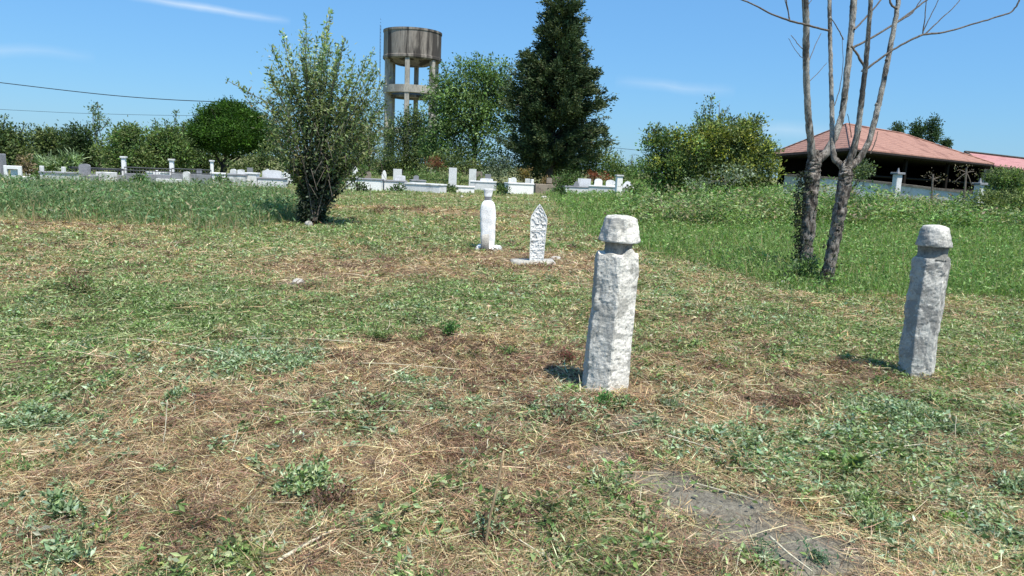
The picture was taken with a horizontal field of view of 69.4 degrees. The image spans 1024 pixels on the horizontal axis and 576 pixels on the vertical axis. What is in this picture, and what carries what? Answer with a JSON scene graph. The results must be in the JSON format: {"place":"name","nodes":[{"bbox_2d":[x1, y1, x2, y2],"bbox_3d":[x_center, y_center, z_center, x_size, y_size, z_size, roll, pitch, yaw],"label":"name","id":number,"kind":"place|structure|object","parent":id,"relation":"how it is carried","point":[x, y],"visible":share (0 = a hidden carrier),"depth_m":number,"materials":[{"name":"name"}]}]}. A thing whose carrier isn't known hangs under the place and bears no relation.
{"place":"outdoors","nodes":[
{"label":"outdoors","id":0,"kind":"place"},
{"bbox_2d":[0,170,424,248],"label":"tall grass","id":1,"kind":"structure","parent":0,"point":[202,203],"depth_m":18.70,"materials":[{"name":"plant"}]},
{"bbox_2d":[0,155,1023,575],"bbox_3d":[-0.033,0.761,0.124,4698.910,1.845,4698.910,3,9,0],"label":"ground","id":2,"kind":"structure","parent":0,"point":[730,509],"depth_m":4.82,"materials":[{"name":"soil"}]},
{"bbox_2d":[3,165,22,180],"bbox_3d":[-18.061,-4.000,26.795,0.624,0.855,0.145,3,9,0],"label":"headstone","id":3,"kind":"object","parent":2,"relation":"on","point":[13,172],"visible":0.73,"depth_m":26.70,"materials":[{"name":"white stone"}]},
{"bbox_2d":[0,113,46,169],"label":"hedge tree","id":4,"kind":"object","parent":2,"relation":"on","point":[12,144],"visible":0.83,"depth_m":39.32,"materials":[{"name":"green plant"}]},
{"bbox_2d":[12,152,38,175],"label":"dry shrub","id":5,"kind":"object","parent":2,"relation":"on","point":[27,164],"visible":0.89,"depth_m":30.67,"materials":[{"name":"brown plant"}]},
{"bbox_2d":[0,453,58,478],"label":"weed","id":6,"kind":"object","parent":2,"relation":"on","point":[19,466],"visible":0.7,"depth_m":3.72,"materials":[{"name":"green plant"}]},
{"bbox_2d":[0,400,83,429],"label":"weed","id":7,"kind":"object","parent":2,"relation":"on","point":[25,421],"visible":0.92,"depth_m":4.34,"materials":[{"name":"green plant"}]},
{"bbox_2d":[15,121,71,170],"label":"hedge tree","id":8,"kind":"object","parent":2,"relation":"on","point":[47,140],"visible":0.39,"depth_m":42.77,"materials":[{"name":"green plant"}]},
{"bbox_2d":[7,532,96,574],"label":"weed","id":9,"kind":"object","parent":2,"relation":"on","point":[68,554],"visible":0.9,"depth_m":2.87,"materials":[{"name":"green plant"}]},
{"bbox_2d":[38,166,79,181],"bbox_3d":[-18.752,-4.631,30.632,1.190,0.807,0.910,4,9,8],"label":"tomb","id":10,"kind":"object","parent":2,"relation":"on","point":[63,169],"visible":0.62,"depth_m":30.24,"materials":[{"name":"grey stone"}]},
{"bbox_2d":[31,486,87,520],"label":"weed","id":11,"kind":"object","parent":2,"relation":"on","point":[56,501],"visible":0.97,"depth_m":3.27,"materials":[{"name":"green plant"}]},
{"bbox_2d":[30,147,88,173],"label":"leafy shrub","id":12,"kind":"object","parent":2,"relation":"on","point":[53,163],"visible":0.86,"depth_m":32.51,"materials":[{"name":"green plant"}]},
{"bbox_2d":[47,272,97,290],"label":"weed","id":13,"kind":"object","parent":2,"relation":"on","point":[70,280],"visible":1,"depth_m":7.94,"materials":[{"name":"green plant"}]},
{"bbox_2d":[51,118,106,171],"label":"hedge tree","id":14,"kind":"object","parent":2,"relation":"on","point":[79,138],"visible":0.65,"depth_m":41.97,"materials":[{"name":"green plant"}]},
{"bbox_2d":[79,164,98,179],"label":"tomb","id":15,"kind":"object","parent":2,"relation":"on","point":[85,168],"visible":0.41,"depth_m":31.50,"materials":[{"name":"grey stone"}]},
{"bbox_2d":[69,166,123,180],"bbox_3d":[-18.183,-4.933,32.356,2.428,0.670,0.160,3,9,0],"label":"railing","id":16,"kind":"object","parent":2,"relation":"on","point":[105,169],"visible":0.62,"depth_m":32.30,"materials":[{"name":"grey metal"}]},
{"bbox_2d":[83,100,110,166],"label":"sapling","id":17,"kind":"object","parent":2,"relation":"on","point":[98,115],"visible":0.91,"depth_m":45.05,"materials":[{"name":"green plant"}]},
{"bbox_2d":[85,115,162,174],"bbox_3d":[-21.071,-7.664,40.438,4.014,3.566,3.212,3,9,0],"label":"hedge tree","id":18,"kind":"object","parent":2,"relation":"on","point":[126,139],"visible":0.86,"depth_m":39.98,"materials":[{"name":"green plant"}]},
{"bbox_2d":[124,167,170,181],"bbox_3d":[-15.930,-4.892,32.347,2.075,0.747,0.160,3,9,0],"label":"railing","id":19,"kind":"object","parent":2,"relation":"on","point":[152,175],"visible":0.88,"depth_m":32.28,"materials":[{"name":"grey metal"}]},
{"bbox_2d":[118,293,198,311],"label":"weed","id":20,"kind":"object","parent":2,"relation":"on","point":[151,303],"visible":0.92,"depth_m":7.62,"materials":[{"name":"green plant"}]},
{"bbox_2d":[136,109,203,173],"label":"hedge tree","id":21,"kind":"object","parent":2,"relation":"on","point":[171,143],"visible":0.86,"depth_m":41.01,"materials":[{"name":"green plant"}]},
{"bbox_2d":[164,375,192,399],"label":"weed","id":22,"kind":"object","parent":2,"relation":"on","point":[175,393],"visible":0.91,"depth_m":4.78,"materials":[{"name":"green plant"}]},
{"bbox_2d":[171,168,211,184],"bbox_3d":[-14.018,-4.814,32.346,1.751,0.791,0.160,3,9,0],"label":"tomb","id":23,"kind":"object","parent":2,"relation":"on","point":[177,175],"visible":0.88,"depth_m":32.27,"materials":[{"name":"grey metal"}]},
{"bbox_2d":[174,311,227,326],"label":"weed","id":24,"kind":"object","parent":2,"relation":"on","point":[203,316],"visible":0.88,"depth_m":7.03,"materials":[{"name":"green plant"}]},
{"bbox_2d":[179,119,234,174],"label":"hedge tree","id":25,"kind":"object","parent":2,"relation":"on","point":[204,163],"visible":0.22,"depth_m":46.91,"materials":[{"name":"green plant"}]},
{"bbox_2d":[177,94,284,174],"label":"round tree","id":26,"kind":"object","parent":2,"relation":"on","point":[224,126],"visible":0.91,"depth_m":42.15,"materials":[{"name":"green plant"}]},
{"bbox_2d":[227,169,247,185],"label":"tomb","id":27,"kind":"object","parent":2,"relation":"on","point":[240,175],"visible":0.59,"depth_m":32.50,"materials":[{"name":"grey stone"}]},
{"bbox_2d":[194,341,302,375],"bbox_3d":[-2.091,0.554,5.859,0.797,0.134,0.837,3,9,0],"label":"weed","id":28,"kind":"object","parent":2,"relation":"on","point":[232,361],"visible":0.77,"depth_m":5.81,"materials":[{"name":"green plant"}]},
{"bbox_2d":[216,537,282,573],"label":"weed","id":29,"kind":"object","parent":2,"relation":"on","point":[248,550],"visible":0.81,"depth_m":2.90,"materials":[{"name":"green plant"}]},
{"bbox_2d":[244,172,259,186],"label":"tomb","id":30,"kind":"object","parent":2,"relation":"on","point":[251,176],"visible":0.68,"depth_m":32.99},
{"bbox_2d":[223,138,291,173],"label":"understory shrub","id":31,"kind":"object","parent":2,"relation":"on","point":[264,157],"visible":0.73,"depth_m":40.23,"materials":[{"name":"green plant"}]},
{"bbox_2d":[257,170,287,187],"bbox_3d":[-10.859,-4.865,33.555,1.182,0.960,0.910,2,9,-3],"label":"tomb","id":32,"kind":"object","parent":2,"relation":"on","point":[272,175],"visible":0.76,"depth_m":33.42,"materials":[{"name":"stone"}]},
{"bbox_2d":[253,346,328,373],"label":"weed","id":33,"kind":"object","parent":2,"relation":"on","point":[305,359],"visible":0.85,"depth_m":5.78,"materials":[{"name":"green plant"}]},
{"bbox_2d":[267,453,341,497],"bbox_3d":[-0.950,0.885,3.484,0.354,0.158,0.336,3,9,0],"label":"weed","id":34,"kind":"object","parent":2,"relation":"on","point":[319,477],"visible":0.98,"depth_m":3.49,"materials":[{"name":"green plant"}]},
{"bbox_2d":[277,528,335,560],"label":"stalk","id":35,"kind":"object","parent":2,"relation":"on","point":[289,553],"visible":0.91,"depth_m":2.94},
{"bbox_2d":[225,7,398,224],"bbox_3d":[-4.765,-4.059,17.856,4.063,5.510,3.106,3,9,0],"label":"tall shrub","id":36,"kind":"object","parent":2,"relation":"on","point":[319,174],"visible":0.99,"depth_m":17.65,"materials":[{"name":"green plant"}]},
{"bbox_2d":[305,480,358,509],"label":"weed","id":37,"kind":"object","parent":2,"relation":"on","point":[338,496],"visible":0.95,"depth_m":3.38,"materials":[{"name":"brown plant"}]},
{"bbox_2d":[345,178,383,190],"bbox_3d":[-6.881,-4.760,34.552,1.683,0.726,0.957,3,9,0],"label":"tomb","id":38,"kind":"object","parent":2,"relation":"on","point":[376,184],"visible":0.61,"depth_m":34.12,"materials":[{"name":"white stone"}]},
{"bbox_2d":[346,85,395,177],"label":"slender tree","id":39,"kind":"object","parent":2,"relation":"on","point":[370,159],"visible":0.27,"depth_m":48.99,"materials":[{"name":"green plant"}]},
{"bbox_2d":[358,323,399,341],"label":"weed","id":40,"kind":"object","parent":2,"relation":"on","point":[380,334],"visible":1,"depth_m":6.69,"materials":[{"name":"green plant"}]},
{"bbox_2d":[383,175,407,190],"bbox_3d":[-5.593,-4.928,35.289,1.118,0.921,0.910,0,10,-14],"label":"tomb","id":41,"kind":"object","parent":2,"relation":"on","point":[389,183],"visible":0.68,"depth_m":34.88,"materials":[{"name":"stone"}]},
{"bbox_2d":[363,103,437,176],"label":"ivy tree","id":42,"kind":"object","parent":2,"relation":"on","point":[407,142],"visible":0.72,"depth_m":60.36,"materials":[{"name":"green plant"}]},
{"bbox_2d":[378,22,441,172],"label":"water tower","id":43,"kind":"structure","parent":2,"relation":"on","point":[415,48],"depth_m":75.21,"materials":[{"name":"concrete"}]},
{"bbox_2d":[0,82,384,102],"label":"power line","id":44,"kind":"object","parent":43,"relation":"attached to","point":[126,96],"visible":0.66,"depth_m":58.52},
{"bbox_2d":[386,370,447,387],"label":"weed","id":45,"kind":"object","parent":2,"relation":"on","point":[408,378],"visible":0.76,"depth_m":5.49,"materials":[{"name":"green plant"}]},
{"bbox_2d":[351,164,484,185],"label":"undergrowth","id":46,"kind":"object","parent":2,"relation":"on","point":[445,177],"visible":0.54,"depth_m":44.47,"materials":[{"name":"green plant"}]},
{"bbox_2d":[404,182,446,192],"bbox_3d":[-4.100,-4.680,35.154,1.835,0.582,0.910,5,10,17],"label":"tomb","id":47,"kind":"object","parent":2,"relation":"on","point":[428,187],"visible":0.77,"depth_m":34.74,"materials":[{"name":"stone"}]},
{"bbox_2d":[439,320,461,335],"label":"weed","id":48,"kind":"object","parent":2,"relation":"on","point":[450,328],"visible":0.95,"depth_m":6.87,"materials":[{"name":"green plant"}]},
{"bbox_2d":[449,168,456,186],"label":"headstone","id":49,"kind":"object","parent":2,"relation":"on","point":[453,176],"visible":0.68,"depth_m":42.98,"materials":[{"name":"stone"}]},
{"bbox_2d":[410,51,518,178],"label":"walnut tree","id":50,"kind":"object","parent":2,"relation":"on","point":[475,113],"visible":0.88,"depth_m":53.95,"materials":[{"name":"green plant"}]},
{"bbox_2d":[412,144,526,181],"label":"shrub","id":51,"kind":"object","parent":2,"relation":"on","point":[449,162],"visible":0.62,"depth_m":50.99,"materials":[{"name":"green plant"}]},
{"bbox_2d":[470,178,496,190],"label":"tomb","id":52,"kind":"object","parent":2,"relation":"on","point":[485,183],"visible":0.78,"depth_m":40.64,"materials":[{"name":"stone"}]},
{"bbox_2d":[480,234,488,250],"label":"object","id":53,"kind":"object","parent":2,"relation":"on","point":[484,243],"visible":0.71,"depth_m":14.24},
{"bbox_2d":[475,189,502,250],"bbox_3d":[-0.431,-1.304,14.437,0.622,1.260,0.453,3,9,0],"label":"white gravestone","id":54,"kind":"object","parent":2,"relation":"on","point":[487,217],"visible":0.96,"depth_m":14.33,"materials":[{"name":"stone"}]},
{"bbox_2d":[460,505,523,540],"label":"weed","id":55,"kind":"object","parent":2,"relation":"on","point":[493,526],"visible":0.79,"depth_m":3.22,"materials":[{"name":"green plant"}]},
{"bbox_2d":[484,451,504,547],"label":"stalk","id":56,"kind":"object","parent":2,"relation":"on","point":[492,507],"visible":0.87,"depth_m":3.12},
{"bbox_2d":[481,153,519,182],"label":"grey shrub","id":57,"kind":"object","parent":2,"relation":"on","point":[498,171],"visible":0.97,"depth_m":47.48,"materials":[{"name":"green plant"}]},
{"bbox_2d":[493,181,511,195],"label":"weed tuft","id":58,"kind":"object","parent":2,"relation":"on","point":[500,187],"visible":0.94,"depth_m":34.64,"materials":[{"name":"green plant"}]},
{"bbox_2d":[0,172,1023,575],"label":"ground cover leaves","id":59,"kind":"object","parent":2,"relation":"on","point":[184,562],"visible":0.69,"depth_m":4.80,"materials":[{"name":"green plant"}]},
{"bbox_2d":[0,175,1023,575],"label":"cut straw","id":60,"kind":"object","parent":2,"relation":"on","point":[422,551],"visible":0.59,"depth_m":4.43,"materials":[{"name":"plant"}]},
{"bbox_2d":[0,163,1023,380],"bbox_3d":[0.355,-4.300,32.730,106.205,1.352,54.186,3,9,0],"label":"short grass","id":61,"kind":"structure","parent":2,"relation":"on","point":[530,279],"depth_m":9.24,"materials":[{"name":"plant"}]},
{"bbox_2d":[504,178,534,193],"bbox_3d":[0.357,-5.137,38.003,1.394,0.970,0.910,0,10,-14],"label":"tomb","id":62,"kind":"object","parent":2,"relation":"on","point":[525,188],"visible":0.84,"depth_m":37.60,"materials":[{"name":"white stone"}]},
{"bbox_2d":[510,204,553,265],"bbox_3d":[0.391,-0.886,12.693,0.880,1.113,0.516,3,9,0],"label":"pointed gravestone","id":63,"kind":"object","parent":2,"relation":"on","point":[538,223],"visible":0.93,"depth_m":12.59,"materials":[{"name":"stone"}]},
{"bbox_2d":[533,178,555,192],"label":"tomb","id":64,"kind":"object","parent":2,"relation":"on","point":[539,188],"visible":0.57,"depth_m":40.02,"materials":[{"name":"beige stone"}]},
{"bbox_2d":[511,154,582,183],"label":"back shrub","id":65,"kind":"object","parent":2,"relation":"on","point":[537,175],"visible":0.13,"depth_m":54.87,"materials":[{"name":"green plant"}]},
{"bbox_2d":[492,0,619,183],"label":"conifer","id":66,"kind":"object","parent":2,"relation":"on","point":[550,106],"visible":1,"depth_m":47.34,"materials":[{"name":"green plant"}]},
{"bbox_2d":[526,398,588,424],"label":"weed","id":67,"kind":"object","parent":2,"relation":"on","point":[547,413],"visible":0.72,"depth_m":4.65,"materials":[{"name":"green plant"}]},
{"bbox_2d":[550,167,583,186],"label":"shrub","id":68,"kind":"object","parent":2,"relation":"on","point":[563,180],"visible":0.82,"depth_m":44.30,"materials":[{"name":"green plant"}]},
{"bbox_2d":[555,137,644,184],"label":"shrub","id":69,"kind":"object","parent":2,"relation":"on","point":[605,164],"visible":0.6,"depth_m":50.83,"materials":[{"name":"green plant"}]},
{"bbox_2d":[589,389,618,405],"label":"weed","id":70,"kind":"object","parent":2,"relation":"on","point":[602,397],"visible":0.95,"depth_m":4.92,"materials":[{"name":"green plant"}]},
{"bbox_2d":[580,464,632,497],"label":"weed","id":71,"kind":"object","parent":2,"relation":"on","point":[610,479],"visible":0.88,"depth_m":3.70,"materials":[{"name":"green plant"}]},
{"bbox_2d":[581,214,640,393],"bbox_3d":[0.711,0.184,5.352,0.357,1.432,0.333,3,9,0],"label":"turban gravestone","id":72,"kind":"object","parent":2,"relation":"on","point":[606,365],"visible":0.91,"depth_m":5.23,"materials":[{"name":"stone"}]},
{"bbox_2d":[588,185,634,194],"bbox_3d":[5.405,-5.204,40.105,2.462,0.638,0.910,5,10,17],"label":"tomb","id":73,"kind":"object","parent":2,"relation":"on","point":[599,188],"visible":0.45,"depth_m":39.81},
{"bbox_2d":[602,392,637,408],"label":"weed","id":74,"kind":"object","parent":2,"relation":"on","point":[623,401],"visible":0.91,"depth_m":4.85,"materials":[{"name":"green plant"}]},
{"bbox_2d":[612,151,651,181],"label":"shrub","id":75,"kind":"object","parent":2,"relation":"on","point":[641,168],"visible":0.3,"depth_m":56.95,"materials":[{"name":"green plant"}]},
{"bbox_2d":[656,394,687,409],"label":"weed","id":76,"kind":"object","parent":2,"relation":"on","point":[665,401],"visible":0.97,"depth_m":4.84,"materials":[{"name":"green plant"}]},
{"bbox_2d":[635,121,721,199],"bbox_3d":[6.553,-4.891,29.528,3.502,3.469,2.472,3,9,0],"label":"thicket","id":77,"kind":"object","parent":2,"relation":"on","point":[673,163],"visible":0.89,"depth_m":29.20,"materials":[{"name":"green plant"}]},
{"bbox_2d":[691,92,729,192],"bbox_3d":[8.255,-5.892,30.985,1.614,4.588,1.135,3,9,0],"label":"tree","id":78,"kind":"object","parent":2,"relation":"on","point":[698,118],"visible":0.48,"depth_m":30.65,"materials":[{"name":"green plant"}]},
{"bbox_2d":[682,160,761,202],"bbox_3d":[8.030,-3.986,28.113,3.065,1.927,1.894,3,9,0],"label":"thicket","id":79,"kind":"object","parent":2,"relation":"on","point":[733,176],"visible":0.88,"depth_m":28.03,"materials":[{"name":"green plant"}]},
{"bbox_2d":[680,111,794,193],"bbox_3d":[8.930,-5.315,30.112,4.787,3.734,3.343,3,9,0],"label":"thicket","id":80,"kind":"object","parent":2,"relation":"on","point":[741,139],"visible":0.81,"depth_m":29.46,"materials":[{"name":"green plant"}]},
{"bbox_2d":[724,416,774,448],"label":"weed","id":81,"kind":"object","parent":2,"relation":"on","point":[742,433],"visible":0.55,"depth_m":4.44,"materials":[{"name":"green plant"}]},
{"bbox_2d":[747,531,783,570],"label":"weed","id":82,"kind":"object","parent":2,"relation":"on","point":[762,546],"visible":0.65,"depth_m":3.16,"materials":[{"name":"green plant"}]},
{"bbox_2d":[537,178,1023,302],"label":"meadow grass","id":83,"kind":"structure","parent":2,"relation":"on","point":[900,271],"depth_m":15.94,"materials":[{"name":"plant"}]},
{"bbox_2d":[763,386,817,408],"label":"weed","id":84,"kind":"object","parent":2,"relation":"on","point":[797,398],"visible":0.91,"depth_m":5.29,"materials":[{"name":"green plant"}]},
{"bbox_2d":[770,253,821,283],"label":"weeds","id":85,"kind":"object","parent":2,"relation":"on","point":[809,264],"visible":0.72,"depth_m":11.73,"materials":[{"name":"green plant"}]},
{"bbox_2d":[604,175,1023,230],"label":"bank weeds","id":86,"kind":"object","parent":2,"relation":"on","point":[678,207],"visible":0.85,"depth_m":22.44,"materials":[{"name":"green plant"}]},
{"bbox_2d":[796,535,838,567],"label":"weed","id":87,"kind":"object","parent":2,"relation":"on","point":[818,556],"visible":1,"depth_m":3.14,"materials":[{"name":"green plant"}]},
{"bbox_2d":[835,450,870,467],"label":"weed","id":88,"kind":"object","parent":2,"relation":"on","point":[856,459],"visible":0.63,"depth_m":4.12,"materials":[{"name":"green plant"}]},
{"bbox_2d":[826,475,892,511],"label":"weed","id":89,"kind":"object","parent":2,"relation":"on","point":[868,498],"visible":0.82,"depth_m":3.76,"materials":[{"name":"green plant"}]},
{"bbox_2d":[851,155,877,200],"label":"bank bush","id":90,"kind":"object","parent":2,"relation":"on","point":[862,169],"visible":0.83,"depth_m":25.54,"materials":[{"name":"green plant"}]},
{"bbox_2d":[842,498,908,533],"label":"weed","id":91,"kind":"object","parent":2,"relation":"on","point":[869,517],"visible":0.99,"depth_m":3.52,"materials":[{"name":"green plant"}]},
{"bbox_2d":[742,0,1019,285],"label":"bare tree","id":92,"kind":"object","parent":2,"relation":"on","point":[809,190],"visible":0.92,"depth_m":11.44,"materials":[{"name":"grey plant"}]},
{"bbox_2d":[783,174,985,204],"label":"garden wall","id":93,"kind":"structure","parent":2,"relation":"on","point":[913,190],"depth_m":28.02,"materials":[{"name":"beige stone"}]},
{"bbox_2d":[775,123,994,191],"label":"pavilion","id":94,"kind":"structure","parent":2,"relation":"on","point":[913,158],"depth_m":42.60,"materials":[{"name":"red tile"}]},
{"bbox_2d":[826,396,946,434],"bbox_3d":[2.531,0.817,4.869,0.656,0.145,0.591,-1,10,-18],"label":"weed","id":95,"kind":"object","parent":2,"relation":"on","point":[905,403],"visible":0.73,"depth_m":4.90,"materials":[{"name":"green plant"}]},
{"bbox_2d":[890,168,904,201],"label":"wall pillar","id":96,"kind":"structure","parent":2,"relation":"on","point":[897,179],"depth_m":27.37,"materials":[{"name":"stone"}]},
{"bbox_2d":[887,120,909,132],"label":"tree","id":97,"kind":"object","parent":2,"relation":"on","point":[898,127],"visible":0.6,"depth_m":82.68,"materials":[{"name":"green plant"}]},
{"bbox_2d":[907,117,929,139],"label":"tree","id":98,"kind":"object","parent":2,"relation":"on","point":[918,129],"visible":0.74,"depth_m":82.58,"materials":[{"name":"green plant"}]},
{"bbox_2d":[881,400,962,435],"bbox_3d":[2.669,0.852,4.840,0.409,0.158,0.497,0,9,-13],"label":"weed","id":99,"kind":"object","parent":2,"relation":"on","point":[921,420],"visible":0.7,"depth_m":4.85,"materials":[{"name":"green plant"}]},
{"bbox_2d":[897,225,952,379],"bbox_3d":[3.489,0.167,6.256,0.286,1.410,0.289,-1,10,-23],"label":"turban gravestone","id":100,"kind":"object","parent":2,"relation":"on","point":[924,305],"visible":0.91,"depth_m":6.16,"materials":[{"name":"grey stone"}]},
{"bbox_2d":[922,112,945,143],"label":"tree","id":101,"kind":"object","parent":2,"relation":"on","point":[934,129],"visible":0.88,"depth_m":82.58,"materials":[{"name":"green plant"}]},
{"bbox_2d":[937,508,973,532],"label":"weed","id":102,"kind":"object","parent":2,"relation":"on","point":[952,515],"visible":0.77,"depth_m":3.63,"materials":[{"name":"green plant"}]},
{"bbox_2d":[950,164,980,207],"bbox_3d":[15.665,-3.389,25.654,0.970,1.801,0.659,3,9,0],"label":"dead sapling","id":103,"kind":"object","parent":2,"relation":"on","point":[965,174],"visible":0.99,"depth_m":25.60,"materials":[{"name":"brown plant"}]},
{"bbox_2d":[972,178,987,206],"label":"wall pillar","id":104,"kind":"structure","parent":2,"relation":"on","point":[978,185],"depth_m":25.93,"materials":[{"name":"stone"}]},
{"bbox_2d":[953,183,1023,212],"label":"bush","id":105,"kind":"object","parent":2,"relation":"on","point":[990,198],"visible":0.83,"depth_m":23.60,"materials":[{"name":"green plant"}]},
{"bbox_2d":[964,151,1023,192],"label":"house","id":106,"kind":"structure","parent":2,"relation":"on","point":[1003,160],"depth_m":55.33,"materials":[{"name":"pink tile"}]},
{"bbox_2d":[977,164,1023,200],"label":"round shrub","id":107,"kind":"object","parent":2,"relation":"on","point":[1013,178],"visible":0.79,"depth_m":26.35,"materials":[{"name":"green plant"}]},
{"bbox_2d":[987,467,1023,498],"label":"weed","id":108,"kind":"object","parent":2,"relation":"on","point":[1012,486],"visible":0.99,"depth_m":3.98,"materials":[{"name":"green plant"}]},
{"bbox_2d":[0,0,1023,177],"label":"sky","id":109,"kind":"structure","parent":0,"point":[660,58],"materials":[{"name":"blue"}]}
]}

